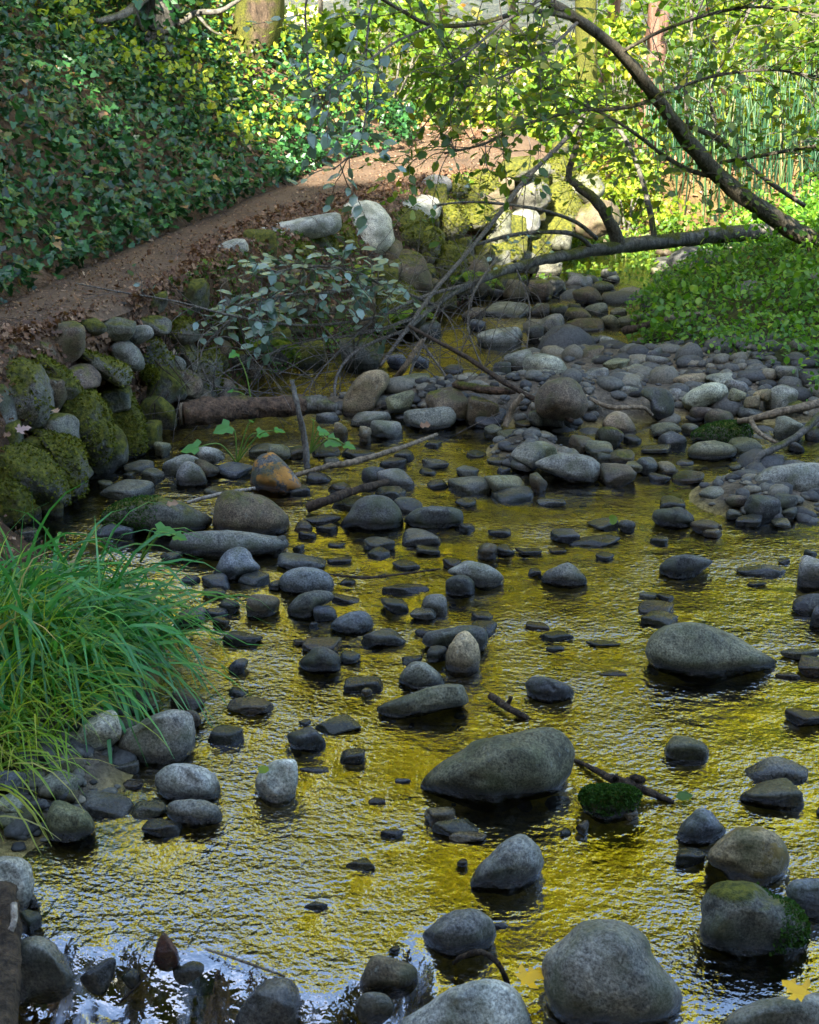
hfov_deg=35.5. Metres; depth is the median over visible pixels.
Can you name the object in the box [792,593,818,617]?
stone
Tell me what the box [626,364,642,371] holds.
stone
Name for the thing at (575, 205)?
boulder
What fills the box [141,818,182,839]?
stone
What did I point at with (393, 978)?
boulder
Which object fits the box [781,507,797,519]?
stone
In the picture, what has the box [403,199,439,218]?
boulder
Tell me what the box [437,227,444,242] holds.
bank stone
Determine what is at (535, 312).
stone
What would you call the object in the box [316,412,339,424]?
stone
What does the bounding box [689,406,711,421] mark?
stone
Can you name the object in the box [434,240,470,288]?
boulder
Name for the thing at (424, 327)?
stone
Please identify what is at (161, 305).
bank stone
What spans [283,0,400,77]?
shrub
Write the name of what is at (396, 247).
bank stone
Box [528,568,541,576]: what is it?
stone
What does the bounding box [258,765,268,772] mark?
green leaf
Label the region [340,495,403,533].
boulder
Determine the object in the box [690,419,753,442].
moss
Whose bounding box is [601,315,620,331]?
stone
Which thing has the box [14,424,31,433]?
dry leaf
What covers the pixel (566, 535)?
stone
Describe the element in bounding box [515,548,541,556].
stone
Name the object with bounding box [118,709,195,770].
boulder
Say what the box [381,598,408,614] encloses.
stone
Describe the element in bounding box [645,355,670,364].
stone
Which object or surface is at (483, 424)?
stone
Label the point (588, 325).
stone
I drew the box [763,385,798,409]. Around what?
stone
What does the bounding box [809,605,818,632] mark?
stone
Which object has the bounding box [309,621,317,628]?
stone
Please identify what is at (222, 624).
stone
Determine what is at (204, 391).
bank stone
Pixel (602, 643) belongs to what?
stone
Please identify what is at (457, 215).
boulder
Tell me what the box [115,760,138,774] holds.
stone
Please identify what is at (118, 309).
dirt path
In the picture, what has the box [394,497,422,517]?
stone
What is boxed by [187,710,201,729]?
stone
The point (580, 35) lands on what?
tree
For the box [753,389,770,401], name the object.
stone
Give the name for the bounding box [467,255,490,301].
boulder
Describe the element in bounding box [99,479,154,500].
stone
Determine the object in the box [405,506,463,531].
boulder
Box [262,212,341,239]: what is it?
boulder
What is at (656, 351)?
stone
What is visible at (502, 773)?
boulder
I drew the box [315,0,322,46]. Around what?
tree
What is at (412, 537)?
stone
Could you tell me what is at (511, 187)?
bank stone
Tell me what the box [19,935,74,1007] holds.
boulder
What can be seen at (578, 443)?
stone
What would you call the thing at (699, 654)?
boulder
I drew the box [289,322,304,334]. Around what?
bank stone
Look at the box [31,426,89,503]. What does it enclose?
boulder
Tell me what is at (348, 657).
stone
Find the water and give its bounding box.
[44,250,818,1023]
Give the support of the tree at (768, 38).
on the ground at (628, 872)
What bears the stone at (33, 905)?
on the water
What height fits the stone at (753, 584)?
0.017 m
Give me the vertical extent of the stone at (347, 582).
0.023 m
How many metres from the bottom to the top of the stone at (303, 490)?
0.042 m
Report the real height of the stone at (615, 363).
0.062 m
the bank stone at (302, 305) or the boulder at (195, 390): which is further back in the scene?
the bank stone at (302, 305)
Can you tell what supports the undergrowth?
on the ground at (628, 872)
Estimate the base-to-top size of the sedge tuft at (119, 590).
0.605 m
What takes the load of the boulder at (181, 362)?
on the boulder at (195, 390)
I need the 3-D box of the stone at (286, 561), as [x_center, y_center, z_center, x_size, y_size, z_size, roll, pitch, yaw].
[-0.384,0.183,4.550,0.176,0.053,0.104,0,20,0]
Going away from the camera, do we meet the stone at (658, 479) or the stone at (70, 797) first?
the stone at (70, 797)
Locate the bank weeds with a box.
[165,114,720,387]
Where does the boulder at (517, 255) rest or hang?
on the ground at (628, 872)
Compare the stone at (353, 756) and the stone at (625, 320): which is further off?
the stone at (625, 320)
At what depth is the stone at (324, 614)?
4.10 m
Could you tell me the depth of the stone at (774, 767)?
3.20 m
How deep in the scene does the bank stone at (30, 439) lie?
5.14 m
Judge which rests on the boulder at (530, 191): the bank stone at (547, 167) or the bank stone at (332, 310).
the bank stone at (547, 167)
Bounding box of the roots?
[150,220,456,434]
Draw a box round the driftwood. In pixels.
[574,758,674,803]
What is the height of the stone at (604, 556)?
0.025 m
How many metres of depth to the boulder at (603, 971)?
2.35 m
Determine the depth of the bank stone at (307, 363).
7.46 m
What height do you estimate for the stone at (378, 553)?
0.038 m
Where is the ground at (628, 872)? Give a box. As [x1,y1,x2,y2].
[0,0,818,1023]
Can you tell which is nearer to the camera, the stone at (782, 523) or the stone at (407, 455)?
the stone at (782, 523)
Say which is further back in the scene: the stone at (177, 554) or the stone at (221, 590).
the stone at (177, 554)
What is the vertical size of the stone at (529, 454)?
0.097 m
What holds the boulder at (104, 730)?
on the water
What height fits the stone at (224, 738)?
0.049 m
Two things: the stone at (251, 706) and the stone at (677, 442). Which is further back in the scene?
the stone at (677, 442)
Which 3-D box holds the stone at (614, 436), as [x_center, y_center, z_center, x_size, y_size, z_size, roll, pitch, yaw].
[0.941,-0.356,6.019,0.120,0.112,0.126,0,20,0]
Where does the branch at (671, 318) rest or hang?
on the ground cover at (808, 214)
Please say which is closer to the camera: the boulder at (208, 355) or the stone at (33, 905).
the stone at (33, 905)
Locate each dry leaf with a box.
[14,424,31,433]
[167,499,177,506]
[420,421,429,427]
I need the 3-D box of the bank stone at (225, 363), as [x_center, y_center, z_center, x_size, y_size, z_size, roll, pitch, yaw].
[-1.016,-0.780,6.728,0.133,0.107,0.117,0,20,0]
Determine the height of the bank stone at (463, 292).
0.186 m
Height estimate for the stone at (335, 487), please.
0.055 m
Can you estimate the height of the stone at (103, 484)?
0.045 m
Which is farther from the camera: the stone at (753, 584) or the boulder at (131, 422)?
the boulder at (131, 422)
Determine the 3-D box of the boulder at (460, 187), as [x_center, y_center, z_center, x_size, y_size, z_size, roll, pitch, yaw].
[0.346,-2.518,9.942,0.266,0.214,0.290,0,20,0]
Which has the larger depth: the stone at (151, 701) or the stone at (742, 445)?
the stone at (742, 445)
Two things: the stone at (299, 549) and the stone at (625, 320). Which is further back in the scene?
the stone at (625, 320)
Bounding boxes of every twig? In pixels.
[119,960,153,1002]
[205,948,284,976]
[328,568,440,578]
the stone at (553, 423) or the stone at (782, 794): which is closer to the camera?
the stone at (782, 794)
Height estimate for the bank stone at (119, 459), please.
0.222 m
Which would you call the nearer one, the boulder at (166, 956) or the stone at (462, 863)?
the boulder at (166, 956)
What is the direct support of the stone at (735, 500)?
on the ground at (628, 872)
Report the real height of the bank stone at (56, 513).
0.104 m
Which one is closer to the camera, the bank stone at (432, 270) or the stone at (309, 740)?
the stone at (309, 740)
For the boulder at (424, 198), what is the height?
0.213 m
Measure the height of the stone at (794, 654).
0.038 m
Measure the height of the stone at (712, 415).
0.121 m
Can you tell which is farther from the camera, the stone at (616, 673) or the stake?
the stake
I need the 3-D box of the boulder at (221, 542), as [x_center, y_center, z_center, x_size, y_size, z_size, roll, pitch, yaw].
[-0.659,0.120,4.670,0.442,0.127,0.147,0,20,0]
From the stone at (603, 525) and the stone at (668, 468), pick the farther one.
the stone at (668, 468)
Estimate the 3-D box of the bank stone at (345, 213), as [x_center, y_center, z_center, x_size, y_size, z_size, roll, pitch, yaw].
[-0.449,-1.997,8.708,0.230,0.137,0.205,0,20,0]
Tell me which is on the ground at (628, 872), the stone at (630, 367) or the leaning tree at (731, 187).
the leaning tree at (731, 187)
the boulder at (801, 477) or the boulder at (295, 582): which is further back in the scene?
the boulder at (801, 477)
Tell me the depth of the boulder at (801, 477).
5.20 m
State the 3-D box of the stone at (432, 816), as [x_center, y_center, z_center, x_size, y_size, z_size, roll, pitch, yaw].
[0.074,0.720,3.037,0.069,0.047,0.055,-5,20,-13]
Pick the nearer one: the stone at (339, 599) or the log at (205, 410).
the stone at (339, 599)
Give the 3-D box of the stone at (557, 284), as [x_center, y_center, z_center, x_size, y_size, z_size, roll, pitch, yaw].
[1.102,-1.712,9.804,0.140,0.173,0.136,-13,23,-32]
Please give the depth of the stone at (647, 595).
4.28 m
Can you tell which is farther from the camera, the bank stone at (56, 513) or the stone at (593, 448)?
the stone at (593, 448)
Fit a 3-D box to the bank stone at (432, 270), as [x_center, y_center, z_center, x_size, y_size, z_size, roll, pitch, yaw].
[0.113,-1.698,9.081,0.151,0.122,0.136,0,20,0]
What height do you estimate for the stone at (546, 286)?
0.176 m
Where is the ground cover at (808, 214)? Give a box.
[614,172,818,401]
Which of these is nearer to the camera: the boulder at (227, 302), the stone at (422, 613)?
the stone at (422, 613)
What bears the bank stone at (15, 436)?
on the boulder at (38, 472)
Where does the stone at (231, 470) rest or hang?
on the water
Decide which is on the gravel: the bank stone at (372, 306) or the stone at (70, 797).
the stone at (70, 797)
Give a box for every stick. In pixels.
[186,486,254,503]
[295,433,437,476]
[393,338,424,376]
[487,693,528,720]
[503,393,524,427]
[586,394,653,416]
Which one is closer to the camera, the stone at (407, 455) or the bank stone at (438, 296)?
the stone at (407, 455)
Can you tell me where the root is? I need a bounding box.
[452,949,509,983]
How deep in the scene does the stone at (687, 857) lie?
2.86 m
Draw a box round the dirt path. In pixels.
[0,128,550,341]
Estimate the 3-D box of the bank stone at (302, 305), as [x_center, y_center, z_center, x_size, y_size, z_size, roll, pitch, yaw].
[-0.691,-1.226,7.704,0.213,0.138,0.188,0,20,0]
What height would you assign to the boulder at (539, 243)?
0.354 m
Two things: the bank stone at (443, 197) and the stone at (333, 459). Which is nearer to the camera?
the stone at (333, 459)
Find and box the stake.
[290,379,310,469]
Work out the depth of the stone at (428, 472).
5.55 m
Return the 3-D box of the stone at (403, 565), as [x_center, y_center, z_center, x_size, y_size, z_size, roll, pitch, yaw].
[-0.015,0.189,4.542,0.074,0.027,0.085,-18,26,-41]
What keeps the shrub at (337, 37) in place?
on the ground at (628, 872)
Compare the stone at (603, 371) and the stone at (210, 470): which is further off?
the stone at (603, 371)
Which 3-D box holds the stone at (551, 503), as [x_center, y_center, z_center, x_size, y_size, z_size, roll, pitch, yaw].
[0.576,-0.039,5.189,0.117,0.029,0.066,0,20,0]
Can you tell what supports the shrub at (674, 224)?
on the ground at (628, 872)
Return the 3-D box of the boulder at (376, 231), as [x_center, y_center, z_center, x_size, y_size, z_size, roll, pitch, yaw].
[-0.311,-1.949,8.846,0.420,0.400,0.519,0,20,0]
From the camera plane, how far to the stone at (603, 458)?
5.67 m
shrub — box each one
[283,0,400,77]
[285,0,501,127]
[301,17,412,82]
[356,26,477,108]
[365,37,526,128]
[415,27,598,140]
[481,54,622,156]
[513,204,631,252]
[518,0,695,155]
[538,106,677,217]
[567,146,700,236]
[597,0,814,153]
[628,202,744,257]
[636,0,818,156]
[718,0,818,162]
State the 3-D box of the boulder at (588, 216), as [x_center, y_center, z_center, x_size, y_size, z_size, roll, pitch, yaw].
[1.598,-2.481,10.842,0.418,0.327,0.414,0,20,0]
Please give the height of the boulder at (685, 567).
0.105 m
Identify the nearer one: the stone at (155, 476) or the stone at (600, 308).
the stone at (155, 476)
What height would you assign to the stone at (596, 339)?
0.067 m
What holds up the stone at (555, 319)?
on the water
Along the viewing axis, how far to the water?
5.50 m
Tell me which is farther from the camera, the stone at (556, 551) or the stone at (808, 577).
the stone at (556, 551)
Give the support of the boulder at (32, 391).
on the ground at (628, 872)
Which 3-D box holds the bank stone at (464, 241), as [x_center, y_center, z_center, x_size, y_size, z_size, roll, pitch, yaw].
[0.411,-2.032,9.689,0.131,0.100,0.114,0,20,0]
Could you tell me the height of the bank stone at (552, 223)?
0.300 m
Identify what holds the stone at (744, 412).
on the ground at (628, 872)
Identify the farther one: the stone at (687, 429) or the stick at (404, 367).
the stick at (404, 367)
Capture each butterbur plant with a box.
[139,521,186,561]
[181,419,285,461]
[227,349,254,421]
[309,419,355,453]
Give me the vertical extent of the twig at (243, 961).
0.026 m
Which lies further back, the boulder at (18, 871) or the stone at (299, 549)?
the stone at (299, 549)
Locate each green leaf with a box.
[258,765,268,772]
[609,515,616,524]
[675,791,692,800]
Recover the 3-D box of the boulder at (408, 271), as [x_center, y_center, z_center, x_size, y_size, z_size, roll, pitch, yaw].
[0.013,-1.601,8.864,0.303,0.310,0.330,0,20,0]
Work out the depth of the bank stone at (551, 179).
10.83 m
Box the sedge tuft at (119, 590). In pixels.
[0,481,285,763]
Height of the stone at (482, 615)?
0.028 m
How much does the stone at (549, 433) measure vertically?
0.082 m
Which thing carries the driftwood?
on the water
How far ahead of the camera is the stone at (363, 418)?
6.26 m
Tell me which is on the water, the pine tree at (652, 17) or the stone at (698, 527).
the stone at (698, 527)
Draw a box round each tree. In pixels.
[56,58,808,485]
[95,0,241,67]
[230,0,284,83]
[243,0,818,263]
[304,1,524,90]
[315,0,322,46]
[349,0,804,157]
[355,0,359,58]
[379,0,571,85]
[388,0,638,98]
[446,1,818,159]
[461,0,759,131]
[600,0,810,93]
[632,0,808,78]
[754,0,818,108]
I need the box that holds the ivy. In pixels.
[0,0,418,303]
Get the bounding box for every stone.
[0,384,17,423]
[0,770,26,792]
[0,793,24,812]
[0,812,17,827]
[1,344,17,357]
[5,420,23,443]
[14,527,40,539]
[18,807,42,823]
[20,910,41,937]
[23,435,47,451]
[27,799,49,809]
[28,894,37,910]
[30,504,41,527]
[36,501,63,522]
[37,771,77,796]
[40,341,55,356]
[43,412,79,438]
[48,376,67,409]
[53,321,85,362]
[54,753,84,772]
[61,949,73,961]
[62,790,78,801]
[68,364,101,389]
[79,318,106,335]
[80,957,115,995]
[81,790,133,821]
[89,424,128,480]
[89,466,93,477]
[96,523,137,540]
[97,480,113,490]
[99,381,132,412]
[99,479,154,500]
[104,317,135,340]
[110,694,155,716]
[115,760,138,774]
[121,968,140,989]
[122,471,136,478]
[123,460,154,476]
[123,779,142,789]
[128,800,165,820]
[140,315,171,337]
[140,395,176,429]
[141,467,164,485]
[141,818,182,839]
[145,420,162,452]
[146,365,186,403]
[149,291,167,313]
[154,442,171,458]
[160,551,182,563]
[162,454,198,482]
[170,688,205,710]
[170,960,215,995]
[174,388,211,429]
[175,527,190,533]
[175,607,205,628]
[176,278,209,311]
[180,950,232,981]
[181,575,199,585]
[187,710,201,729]
[194,459,219,479]
[195,446,224,464]
[202,573,230,592]
[203,485,225,494]
[203,588,225,598]
[206,607,227,619]
[208,725,244,751]
[213,306,234,340]
[213,616,229,630]
[214,276,230,299]
[215,339,230,356]
[216,377,239,397]
[217,461,252,479]
[219,599,239,615]
[221,355,228,370]
[223,630,262,646]
[227,696,273,715]
[228,658,247,675]
[228,686,247,697]
[232,350,246,366]
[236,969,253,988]
[238,570,270,586]
[242,362,260,378]
[243,229,277,260]
[246,594,279,620]
[249,443,287,458]
[262,326,293,364]
[267,444,290,460]
[268,535,285,558]
[268,580,279,591]
[269,291,280,307]
[277,552,325,570]
[287,297,312,317]
[287,727,325,753]
[288,446,302,460]
[288,484,310,497]
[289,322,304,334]
[290,269,306,288]
[292,544,304,553]
[293,639,303,645]
[294,520,312,533]
[296,340,326,378]
[298,531,316,539]
[299,719,310,726]
[300,766,328,772]
[301,637,341,653]
[304,514,340,524]
[304,901,327,912]
[306,472,331,484]
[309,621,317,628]
[312,444,340,458]
[313,606,336,622]
[315,714,360,735]
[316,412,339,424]
[316,523,337,532]
[323,456,338,463]
[327,556,351,564]
[328,482,347,493]
[328,542,345,548]
[329,304,335,314]
[332,208,351,217]
[332,495,361,511]
[332,594,359,604]
[334,422,347,442]
[339,578,355,585]
[340,338,382,374]
[340,650,360,664]
[340,748,364,764]
[341,447,374,458]
[343,676,383,693]
[346,857,374,870]
[347,297,375,329]
[350,264,371,285]
[351,411,390,427]
[357,276,377,296]
[359,426,371,445]
[360,628,405,649]
[361,466,383,488]
[361,688,371,697]
[363,536,394,551]
[367,546,390,560]
[368,797,384,804]
[370,420,403,444]
[373,317,394,334]
[374,486,406,500]
[375,267,398,281]
[377,468,414,492]
[380,457,406,468]
[380,829,403,839]
[381,583,429,596]
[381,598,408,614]
[383,239,402,259]
[385,390,414,412]
[387,353,409,370]
[389,945,399,954]
[391,211,400,223]
[392,559,420,570]
[393,449,414,462]
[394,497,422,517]
[395,778,410,783]
[401,528,440,547]
[401,655,422,666]
[402,373,429,378]
[410,607,435,619]
[412,355,428,368]
[415,545,439,554]
[415,628,431,638]
[416,320,441,343]
[419,468,435,476]
[421,594,447,619]
[422,183,447,206]
[422,252,434,263]
[422,458,448,469]
[424,440,441,449]
[424,806,455,828]
[425,387,467,420]
[427,263,435,277]
[427,479,447,490]
[427,645,447,662]
[432,278,438,288]
[432,818,478,836]
[433,289,456,308]
[434,218,439,227]
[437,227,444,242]
[441,364,463,374]
[443,558,460,569]
[448,476,490,499]
[449,831,486,843]
[455,497,476,507]
[456,237,471,246]
[456,269,478,296]
[456,465,479,476]
[457,858,466,867]
[458,523,475,535]
[462,307,485,323]
[464,193,480,204]
[466,395,498,429]
[466,450,485,458]
[470,319,484,332]
[471,610,492,620]
[471,620,496,638]
[474,243,493,258]
[474,412,503,429]
[476,327,522,352]
[477,543,496,561]
[481,188,505,209]
[484,424,501,439]
[484,475,525,493]
[485,301,532,321]
[487,457,505,465]
[488,249,510,264]
[488,528,510,538]
[489,288,503,300]
[490,486,533,507]
[491,262,517,289]
[493,361,510,373]
[494,922,508,929]
[496,466,510,474]
[496,544,514,558]
[497,429,514,436]
[498,177,514,190]
[501,156,535,181]
[502,279,529,302]
[504,349,531,370]
[509,214,527,253]
[510,442,545,468]
[510,459,536,471]
[514,420,536,427]
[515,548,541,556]
[519,251,535,273]
[522,353,566,373]
[526,324,543,344]
[526,621,549,630]
[528,279,552,302]
[528,303,549,317]
[528,410,542,426]
[528,410,563,427]
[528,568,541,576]
[529,262,561,278]
[529,472,547,495]
[535,162,550,177]
[535,441,556,457]
[537,208,545,221]
[537,313,563,334]
[537,499,565,507]
[538,630,573,642]
[540,215,572,250]
[540,431,554,436]
[544,276,565,299]
[546,645,563,651]
[547,277,563,298]
[548,173,562,185]
[548,548,565,554]
[550,304,567,316]
[550,528,579,543]
[552,141,568,153]
[557,448,578,453]
[560,827,570,836]
[564,307,591,321]
[564,318,605,332]
[566,275,592,286]
[567,303,580,307]
[568,272,583,278]
[568,435,591,454]
[569,535,620,549]
[572,286,602,307]
[576,820,588,837]
[582,345,603,357]
[585,303,607,318]
[585,367,608,378]
[585,440,613,459]
[586,640,619,645]
[587,275,598,283]
[587,517,618,532]
[591,336,600,343]
[592,281,613,295]
[595,426,623,449]
[595,552,614,561]
[597,452,610,464]
[598,463,636,488]
[599,336,614,341]
[599,670,626,676]
[600,269,616,279]
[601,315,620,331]
[602,358,629,369]
[606,275,619,282]
[609,449,634,463]
[610,307,626,317]
[618,315,639,327]
[618,520,635,534]
[619,386,638,394]
[623,434,641,446]
[624,810,637,820]
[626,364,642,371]
[626,461,642,473]
[636,457,658,476]
[638,600,673,615]
[639,592,657,599]
[641,444,670,454]
[641,610,677,628]
[645,347,662,355]
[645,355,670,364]
[647,472,670,484]
[649,422,681,442]
[650,266,663,274]
[650,535,668,546]
[655,249,671,256]
[656,461,678,476]
[657,431,686,455]
[657,593,673,601]
[659,495,685,508]
[664,735,708,765]
[669,388,681,398]
[670,470,703,485]
[673,373,705,383]
[675,459,693,465]
[675,847,705,869]
[681,423,697,436]
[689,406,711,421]
[690,520,721,536]
[698,486,723,498]
[703,528,721,539]
[704,409,733,423]
[705,372,732,383]
[724,379,747,392]
[724,495,746,506]
[726,509,741,520]
[728,388,745,401]
[728,437,762,458]
[729,463,741,470]
[735,514,762,529]
[736,564,785,579]
[737,405,760,421]
[740,778,803,812]
[742,756,808,786]
[743,395,760,407]
[743,494,780,526]
[747,581,766,587]
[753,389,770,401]
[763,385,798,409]
[771,517,790,528]
[773,416,803,442]
[774,492,797,509]
[775,366,798,377]
[775,672,800,679]
[778,558,789,565]
[780,649,818,660]
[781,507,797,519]
[785,708,818,726]
[786,400,802,406]
[787,442,804,454]
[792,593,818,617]
[797,555,818,592]
[798,655,818,678]
[803,549,816,557]
[805,426,818,442]
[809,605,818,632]
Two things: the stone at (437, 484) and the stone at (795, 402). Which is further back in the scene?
the stone at (795, 402)
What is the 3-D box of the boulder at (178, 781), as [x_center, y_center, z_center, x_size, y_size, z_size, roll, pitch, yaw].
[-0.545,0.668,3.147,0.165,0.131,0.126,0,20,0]
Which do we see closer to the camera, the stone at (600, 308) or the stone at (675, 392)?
the stone at (675, 392)
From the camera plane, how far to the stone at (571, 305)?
9.12 m
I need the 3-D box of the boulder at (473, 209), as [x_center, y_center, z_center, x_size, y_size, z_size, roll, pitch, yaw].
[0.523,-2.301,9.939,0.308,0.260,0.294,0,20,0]
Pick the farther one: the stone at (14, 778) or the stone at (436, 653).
the stone at (436, 653)
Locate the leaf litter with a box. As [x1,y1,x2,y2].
[0,77,818,581]
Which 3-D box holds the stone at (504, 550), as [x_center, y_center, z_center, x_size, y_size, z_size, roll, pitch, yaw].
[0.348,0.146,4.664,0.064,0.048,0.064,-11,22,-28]
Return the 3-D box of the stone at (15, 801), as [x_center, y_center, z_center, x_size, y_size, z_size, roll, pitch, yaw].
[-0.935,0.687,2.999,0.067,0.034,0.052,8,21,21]
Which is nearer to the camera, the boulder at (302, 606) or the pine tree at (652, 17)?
the boulder at (302, 606)
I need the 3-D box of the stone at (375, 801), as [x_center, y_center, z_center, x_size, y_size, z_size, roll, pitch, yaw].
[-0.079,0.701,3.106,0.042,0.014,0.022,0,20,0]
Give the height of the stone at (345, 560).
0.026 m
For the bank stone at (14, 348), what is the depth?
5.21 m
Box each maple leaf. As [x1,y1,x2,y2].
[515,963,543,988]
[782,978,811,1001]
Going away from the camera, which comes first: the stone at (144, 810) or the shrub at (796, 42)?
the stone at (144, 810)
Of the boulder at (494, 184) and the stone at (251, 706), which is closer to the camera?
the stone at (251, 706)
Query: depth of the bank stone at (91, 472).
5.35 m
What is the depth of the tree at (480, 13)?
25.14 m
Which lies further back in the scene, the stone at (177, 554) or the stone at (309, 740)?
the stone at (177, 554)
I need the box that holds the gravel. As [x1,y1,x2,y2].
[0,169,818,1023]
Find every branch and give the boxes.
[305,479,389,512]
[408,325,573,422]
[452,380,515,394]
[621,321,650,334]
[664,311,707,321]
[737,399,818,442]
[753,412,818,461]
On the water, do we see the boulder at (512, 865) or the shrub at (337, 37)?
the boulder at (512, 865)
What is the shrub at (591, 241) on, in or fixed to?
on the ground at (628, 872)
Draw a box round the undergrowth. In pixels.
[12,0,394,157]
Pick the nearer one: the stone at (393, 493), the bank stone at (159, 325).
the stone at (393, 493)
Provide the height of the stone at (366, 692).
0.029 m
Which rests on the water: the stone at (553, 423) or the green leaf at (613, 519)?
the green leaf at (613, 519)
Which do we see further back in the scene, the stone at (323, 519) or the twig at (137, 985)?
the stone at (323, 519)
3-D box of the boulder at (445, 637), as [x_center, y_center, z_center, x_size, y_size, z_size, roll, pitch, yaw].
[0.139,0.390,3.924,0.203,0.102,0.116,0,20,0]
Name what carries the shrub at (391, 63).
on the ground at (628, 872)
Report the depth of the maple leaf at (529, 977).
2.44 m
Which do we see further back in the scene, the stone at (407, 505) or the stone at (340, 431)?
the stone at (340, 431)
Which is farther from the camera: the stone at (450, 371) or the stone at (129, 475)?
the stone at (450, 371)
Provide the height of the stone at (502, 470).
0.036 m
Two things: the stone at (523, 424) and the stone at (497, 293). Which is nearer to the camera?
the stone at (523, 424)
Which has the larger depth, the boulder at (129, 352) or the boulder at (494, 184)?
the boulder at (494, 184)
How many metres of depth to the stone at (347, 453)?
5.79 m
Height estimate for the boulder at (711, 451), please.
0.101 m
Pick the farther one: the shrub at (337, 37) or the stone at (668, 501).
the shrub at (337, 37)
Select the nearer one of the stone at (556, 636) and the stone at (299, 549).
the stone at (556, 636)
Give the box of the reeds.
[612,33,818,222]
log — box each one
[0,881,23,1023]
[179,393,337,426]
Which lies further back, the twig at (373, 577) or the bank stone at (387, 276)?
the bank stone at (387, 276)
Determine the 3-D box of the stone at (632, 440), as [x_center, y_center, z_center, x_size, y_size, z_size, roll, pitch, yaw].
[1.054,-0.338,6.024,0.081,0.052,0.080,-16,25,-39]
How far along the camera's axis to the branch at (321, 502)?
5.10 m
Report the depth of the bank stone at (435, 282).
8.91 m
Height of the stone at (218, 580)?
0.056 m
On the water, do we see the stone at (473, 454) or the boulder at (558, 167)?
the stone at (473, 454)
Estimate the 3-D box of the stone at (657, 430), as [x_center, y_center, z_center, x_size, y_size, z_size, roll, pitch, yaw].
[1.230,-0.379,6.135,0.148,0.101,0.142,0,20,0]
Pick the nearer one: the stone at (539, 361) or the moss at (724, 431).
the moss at (724, 431)
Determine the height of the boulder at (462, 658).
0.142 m
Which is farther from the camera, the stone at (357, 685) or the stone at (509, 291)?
the stone at (509, 291)
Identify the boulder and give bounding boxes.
[0,439,74,508]
[0,477,37,531]
[0,856,33,915]
[6,355,54,432]
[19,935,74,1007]
[31,348,83,399]
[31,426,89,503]
[44,800,95,845]
[58,388,117,466]
[76,710,121,749]
[80,348,134,388]
[99,494,211,537]
[109,340,144,371]
[112,392,149,463]
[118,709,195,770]
[129,325,153,344]
[139,363,160,384]
[143,336,174,368]
[153,932,178,970]
[155,763,220,802]
[165,799,222,828]
[169,315,200,344]
[169,530,288,560]
[174,356,185,369]
[176,343,224,397]
[176,461,206,489]
[178,368,203,399]
[212,490,289,536]
[213,546,259,583]
[218,238,248,255]
[220,296,230,305]
[234,977,301,1023]
[250,452,301,498]
[255,759,297,807]
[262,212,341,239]
[279,567,334,596]
[287,590,333,620]
[291,239,314,263]
[299,646,340,674]
[314,235,343,257]
[330,611,372,637]
[338,219,358,252]
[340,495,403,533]
[342,200,394,253]
[342,370,389,418]
[355,992,394,1023]
[359,955,418,999]
[375,278,427,332]
[377,684,468,719]
[388,249,426,274]
[397,979,531,1023]
[398,661,444,691]
[399,205,431,251]
[399,259,432,294]
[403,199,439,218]
[404,407,455,433]
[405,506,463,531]
[416,194,441,213]
[419,220,443,263]
[419,727,574,812]
[422,174,451,190]
[422,625,487,653]
[422,908,495,959]
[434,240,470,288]
[439,199,471,241]
[445,575,474,598]
[445,631,480,678]
[447,174,470,198]
[448,561,503,590]
[463,198,495,230]
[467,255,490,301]
[468,169,501,197]
[468,834,543,896]
[485,207,511,243]
[492,240,523,262]
[511,174,553,209]
[512,209,540,230]
[525,676,573,703]
[527,228,551,255]
[534,377,587,420]
[535,453,599,486]
[541,562,586,589]
[541,919,682,1023]
[545,179,582,231]
[547,155,577,179]
[572,169,606,204]
[575,199,620,238]
[577,782,642,823]
[602,411,636,434]
[640,387,674,419]
[645,622,776,685]
[652,507,693,529]
[659,554,711,580]
[677,808,725,847]
[682,382,728,409]
[687,440,736,462]
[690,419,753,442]
[698,880,811,966]
[707,826,789,887]
[720,992,818,1023]
[754,462,818,491]
[786,878,818,923]
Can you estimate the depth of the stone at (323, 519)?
4.96 m
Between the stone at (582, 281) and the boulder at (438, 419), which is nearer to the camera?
the boulder at (438, 419)
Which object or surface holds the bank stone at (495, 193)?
on the boulder at (504, 228)
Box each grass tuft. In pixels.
[0,534,191,841]
[0,651,117,854]
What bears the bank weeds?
on the ground at (628, 872)
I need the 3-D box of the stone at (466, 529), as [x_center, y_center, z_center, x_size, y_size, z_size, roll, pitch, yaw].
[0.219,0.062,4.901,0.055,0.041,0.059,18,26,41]
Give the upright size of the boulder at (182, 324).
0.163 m
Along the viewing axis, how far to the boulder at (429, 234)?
9.16 m
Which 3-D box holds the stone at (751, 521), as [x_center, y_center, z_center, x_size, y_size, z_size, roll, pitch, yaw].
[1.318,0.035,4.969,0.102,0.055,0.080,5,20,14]
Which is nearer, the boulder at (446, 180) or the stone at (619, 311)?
the stone at (619, 311)
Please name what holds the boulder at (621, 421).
on the water
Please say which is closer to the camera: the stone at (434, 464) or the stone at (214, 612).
the stone at (214, 612)
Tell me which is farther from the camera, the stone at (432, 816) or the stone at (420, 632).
the stone at (420, 632)
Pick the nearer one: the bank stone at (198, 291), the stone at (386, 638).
the stone at (386, 638)
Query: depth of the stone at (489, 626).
4.02 m
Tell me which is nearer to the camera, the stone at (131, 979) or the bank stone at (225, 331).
the stone at (131, 979)

